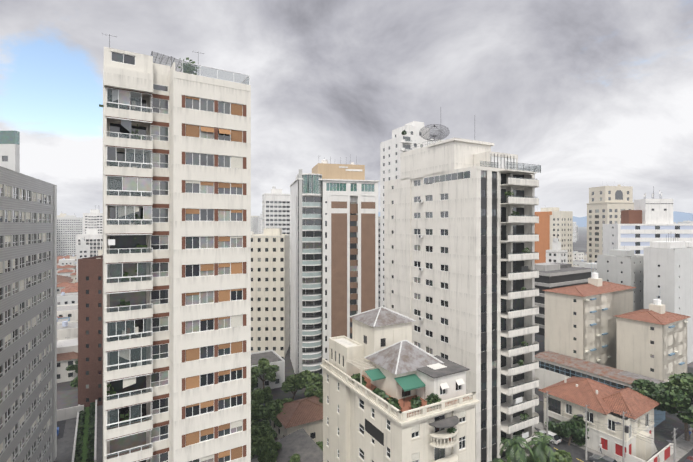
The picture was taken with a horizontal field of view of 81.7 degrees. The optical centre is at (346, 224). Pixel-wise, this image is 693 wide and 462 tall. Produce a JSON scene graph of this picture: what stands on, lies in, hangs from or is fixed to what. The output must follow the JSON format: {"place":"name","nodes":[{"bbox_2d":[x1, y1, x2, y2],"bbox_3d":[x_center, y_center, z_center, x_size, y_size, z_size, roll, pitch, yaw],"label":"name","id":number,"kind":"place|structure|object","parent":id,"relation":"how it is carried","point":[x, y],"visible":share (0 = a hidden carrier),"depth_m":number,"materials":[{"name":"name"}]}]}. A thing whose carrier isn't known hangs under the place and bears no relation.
{"place":"outdoors","nodes":[
{"label":"outdoors","id":0,"kind":"place"},
{"bbox_2d":[0,131,19,172],"bbox_3d":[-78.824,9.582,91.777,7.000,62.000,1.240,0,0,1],"label":"building","id":1,"kind":"structure","parent":0,"point":[10,150],"depth_m":91.16,"materials":[{"name":"white concrete"}]},
{"bbox_2d":[78,255,102,406],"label":"brick tower","id":2,"kind":"structure","parent":0,"point":[90,329],"depth_m":89.06,"materials":[{"name":"brown brick"}]},
{"bbox_2d":[0,0,692,216],"label":"sky","id":3,"kind":"structure","parent":0,"point":[591,93],"materials":[{"name":"grey"}]},
{"bbox_2d":[57,227,692,460],"bbox_3d":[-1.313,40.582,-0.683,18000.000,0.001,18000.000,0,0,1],"label":"ground","id":4,"kind":"structure","parent":0,"point":[67,395],"depth_m":94.68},
{"bbox_2d":[0,166,56,461],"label":"office slab","id":5,"kind":"structure","parent":4,"relation":"on","point":[28,318],"depth_m":55.01,"materials":[{"name":"grey concrete"}]},
{"bbox_2d":[66,359,77,372],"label":"tree","id":6,"kind":"object","parent":4,"relation":"on","point":[72,367],"visible":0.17,"depth_m":102.09,"materials":[{"name":"green plant"}]},
{"bbox_2d":[70,376,77,386],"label":"tree","id":7,"kind":"object","parent":4,"relation":"on","point":[74,383],"visible":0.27,"depth_m":94.79,"materials":[{"name":"green plant"}]},
{"bbox_2d":[53,400,102,461],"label":"courtyard","id":8,"kind":"structure","parent":4,"relation":"on","point":[79,433],"depth_m":74.52,"materials":[{"name":"concrete"}]},
{"bbox_2d":[99,34,250,461],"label":"tower","id":9,"kind":"structure","parent":4,"relation":"on","point":[176,266],"depth_m":43.61,"materials":[{"name":"white paint"}]},
{"bbox_2d":[251,376,257,390],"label":"tree","id":10,"kind":"object","parent":4,"relation":"on","point":[254,380],"visible":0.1,"depth_m":88.40,"materials":[{"name":"green plant"}]},
{"bbox_2d":[251,436,257,457],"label":"tree","id":11,"kind":"object","parent":4,"relation":"on","point":[252,445],"visible":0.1,"depth_m":65.33,"materials":[{"name":"green plant"}]},
{"bbox_2d":[251,399,269,420],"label":"tree","id":12,"kind":"object","parent":4,"relation":"on","point":[259,411],"visible":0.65,"depth_m":76.04,"materials":[{"name":"green plant"}]},
{"bbox_2d":[251,386,272,403],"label":"tree","id":13,"kind":"object","parent":4,"relation":"on","point":[262,395],"visible":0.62,"depth_m":82.30,"materials":[{"name":"green plant"}]},
{"bbox_2d":[251,420,277,437],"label":"tree","id":14,"kind":"object","parent":4,"relation":"on","point":[262,428],"visible":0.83,"depth_m":70.42,"materials":[{"name":"green plant"}]},
{"bbox_2d":[251,357,278,388],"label":"tree","id":15,"kind":"object","parent":4,"relation":"on","point":[263,366],"visible":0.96,"depth_m":95.26,"materials":[{"name":"green plant"}]},
{"bbox_2d":[253,435,281,461],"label":"tree","id":16,"kind":"object","parent":4,"relation":"on","point":[266,448],"visible":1,"depth_m":64.31,"materials":[{"name":"green plant"}]},
{"bbox_2d":[251,228,289,357],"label":"cream block","id":17,"kind":"structure","parent":4,"relation":"on","point":[270,288],"depth_m":121.52,"materials":[{"name":"beige concrete"}]},
{"bbox_2d":[264,398,293,421],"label":"tree","id":18,"kind":"object","parent":4,"relation":"on","point":[272,406],"visible":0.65,"depth_m":77.79,"materials":[{"name":"green plant"}]},
{"bbox_2d":[274,413,284,426],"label":"tree","id":19,"kind":"object","parent":4,"relation":"on","point":[277,422],"visible":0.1,"depth_m":74.43,"materials":[{"name":"green plant"}]},
{"bbox_2d":[251,350,322,461],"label":"roofs","id":20,"kind":"structure","parent":4,"relation":"on","point":[300,431],"depth_m":74.20,"materials":[{"name":"white paint"}]},
{"bbox_2d":[280,374,307,399],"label":"tree","id":21,"kind":"object","parent":4,"relation":"on","point":[292,382],"visible":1,"depth_m":88.93,"materials":[{"name":"green plant"}]},
{"bbox_2d":[289,453,299,461],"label":"tree","id":22,"kind":"object","parent":4,"relation":"on","point":[295,457],"visible":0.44,"depth_m":62.70,"materials":[{"name":"green plant"}]},
{"bbox_2d":[298,370,322,387],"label":"tree","id":23,"kind":"object","parent":4,"relation":"on","point":[310,376],"visible":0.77,"depth_m":90.40,"materials":[{"name":"green plant"}]},
{"bbox_2d":[304,382,322,397],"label":"tree","id":24,"kind":"object","parent":4,"relation":"on","point":[317,391],"visible":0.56,"depth_m":84.18,"materials":[{"name":"green plant"}]},
{"bbox_2d":[316,441,322,450],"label":"tree","id":25,"kind":"object","parent":4,"relation":"on","point":[319,444],"visible":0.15,"depth_m":65.95,"materials":[{"name":"green plant"}]},
{"bbox_2d":[57,251,586,382],"bbox_3d":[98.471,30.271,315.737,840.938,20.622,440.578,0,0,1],"label":"buildings","id":26,"kind":"structure","parent":4,"relation":"on","point":[67,319],"depth_m":145.90,"materials":[{"name":"white paint"}]},
{"bbox_2d":[289,157,379,375],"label":"tower","id":27,"kind":"structure","parent":4,"relation":"on","point":[333,247],"depth_m":105.38,"materials":[{"name":"white paint"}]},
{"bbox_2d":[57,186,692,300],"bbox_3d":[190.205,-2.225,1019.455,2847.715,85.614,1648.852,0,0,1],"label":"skyline","id":28,"kind":"structure","parent":4,"relation":"on","point":[80,237],"depth_m":305.58,"materials":[{"name":"white paint"}]},
{"bbox_2d":[320,307,479,461],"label":"apartment building","id":29,"kind":"structure","parent":4,"relation":"on","point":[392,392],"depth_m":49.49,"materials":[{"name":"beige paint"}]},
{"bbox_2d":[384,124,540,461],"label":"tower","id":30,"kind":"structure","parent":4,"relation":"on","point":[461,255],"depth_m":66.13,"materials":[{"name":"white paint"}]},
{"bbox_2d":[490,458,504,461],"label":"palm","id":31,"kind":"object","parent":4,"relation":"on","point":[498,459],"visible":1,"depth_m":56.28,"materials":[{"name":"green plant"}]},
{"bbox_2d":[501,431,521,440],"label":"tree","id":32,"kind":"object","parent":4,"relation":"on","point":[517,433],"visible":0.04,"depth_m":67.74,"materials":[{"name":"green plant"}]},
{"bbox_2d":[499,436,533,461],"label":"palm","id":33,"kind":"object","parent":4,"relation":"on","point":[511,446],"visible":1,"depth_m":56.38,"materials":[{"name":"green plant"}]},
{"bbox_2d":[526,450,551,461],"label":"tree","id":34,"kind":"object","parent":4,"relation":"on","point":[529,460],"visible":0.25,"depth_m":60.90,"materials":[{"name":"green plant"}]},
{"bbox_2d":[524,431,555,461],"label":"palm","id":35,"kind":"object","parent":4,"relation":"on","point":[542,444],"visible":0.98,"depth_m":59.00,"materials":[{"name":"green plant"}]},
{"bbox_2d":[535,207,572,266],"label":"tower","id":36,"kind":"structure","parent":4,"relation":"on","point":[554,222],"depth_m":232.95,"materials":[{"name":"beige concrete"}]},
{"bbox_2d":[549,450,571,461],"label":"tree","id":37,"kind":"object","parent":4,"relation":"on","point":[562,456],"visible":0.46,"depth_m":62.15,"materials":[{"name":"green plant"}]},
{"bbox_2d":[535,263,593,335],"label":"building","id":38,"kind":"structure","parent":4,"relation":"on","point":[554,275],"depth_m":120.16,"materials":[{"name":"concrete"}]},
{"bbox_2d":[542,263,635,368],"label":"cream block","id":39,"kind":"structure","parent":4,"relation":"on","point":[580,321],"depth_m":103.81,"materials":[{"name":"beige paint"}]},
{"bbox_2d":[535,351,665,426],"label":"building","id":40,"kind":"structure","parent":4,"relation":"on","point":[554,367],"depth_m":92.77,"materials":[{"name":"brown paint"}]},
{"bbox_2d":[538,376,673,461],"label":"old house","id":41,"kind":"structure","parent":4,"relation":"on","point":[597,396],"depth_m":72.39,"materials":[{"name":"white paint"}]},
{"bbox_2d":[587,184,633,262],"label":"tower","id":42,"kind":"structure","parent":4,"relation":"on","point":[606,204],"depth_m":215.34,"materials":[{"name":"beige concrete"}]},
{"bbox_2d":[535,422,692,461],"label":"road","id":43,"kind":"structure","parent":4,"relation":"on","point":[577,452],"depth_m":72.33,"materials":[{"name":"grey asphalt"}]},
{"bbox_2d":[539,430,561,444],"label":"white car","id":44,"kind":"object","parent":43,"relation":"on","point":[557,438],"visible":0.75,"depth_m":74.34,"materials":[{"name":"white paint"}]},
{"bbox_2d":[559,421,584,445],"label":"tree","id":45,"kind":"object","parent":43,"relation":"on","point":[568,428],"visible":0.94,"depth_m":72.98,"materials":[{"name":"green plant"}]},
{"bbox_2d":[589,454,616,461],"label":"grey car","id":46,"kind":"object","parent":43,"relation":"on","point":[596,458],"visible":1,"depth_m":67.51,"materials":[{"name":"grey paint"}]},
{"bbox_2d":[539,391,692,461],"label":"utility poles","id":47,"kind":"object","parent":43,"relation":"on","point":[626,428],"visible":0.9,"depth_m":64.36,"materials":[{"name":"concrete"}]},
{"bbox_2d":[684,456,692,461],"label":"car","id":48,"kind":"object","parent":43,"relation":"on","point":[689,459],"visible":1,"depth_m":66.91,"materials":[{"name":"red paint"}]},
{"bbox_2d":[597,249,643,310],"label":"grey block","id":49,"kind":"structure","parent":4,"relation":"on","point":[622,267],"depth_m":125.53,"materials":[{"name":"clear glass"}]},
{"bbox_2d":[603,191,692,255],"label":"banded slab","id":50,"kind":"structure","parent":4,"relation":"on","point":[645,222],"depth_m":165.07,"materials":[{"name":"white paint"}]},
{"bbox_2d":[615,296,689,381],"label":"cream block","id":51,"kind":"structure","parent":4,"relation":"on","point":[652,341],"depth_m":95.24,"materials":[{"name":"beige paint"}]},
{"bbox_2d":[631,372,692,440],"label":"tree","id":52,"kind":"object","parent":4,"relation":"on","point":[676,390],"visible":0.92,"depth_m":74.28,"materials":[{"name":"green plant"}]},
{"bbox_2d":[644,233,692,363],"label":"plain block","id":53,"kind":"structure","parent":4,"relation":"on","point":[668,273],"depth_m":115.76,"materials":[{"name":"white paint"}]},
{"bbox_2d":[380,121,442,306],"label":"tower","id":54,"kind":"structure","parent":0,"point":[401,141],"depth_m":156.33,"materials":[{"name":"white paint"}]},
{"bbox_2d":[378,211,692,226],"bbox_3d":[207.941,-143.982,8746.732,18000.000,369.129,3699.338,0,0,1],"label":"hills","id":55,"kind":"structure","parent":0,"point":[677,218],"depth_m":7674.23,"materials":[{"name":"blue"}]},
{"bbox_2d":[575,262,596,272],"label":"building","id":56,"kind":"structure","parent":0,"point":[588,265],"depth_m":144.38,"materials":[{"name":"white concrete"}]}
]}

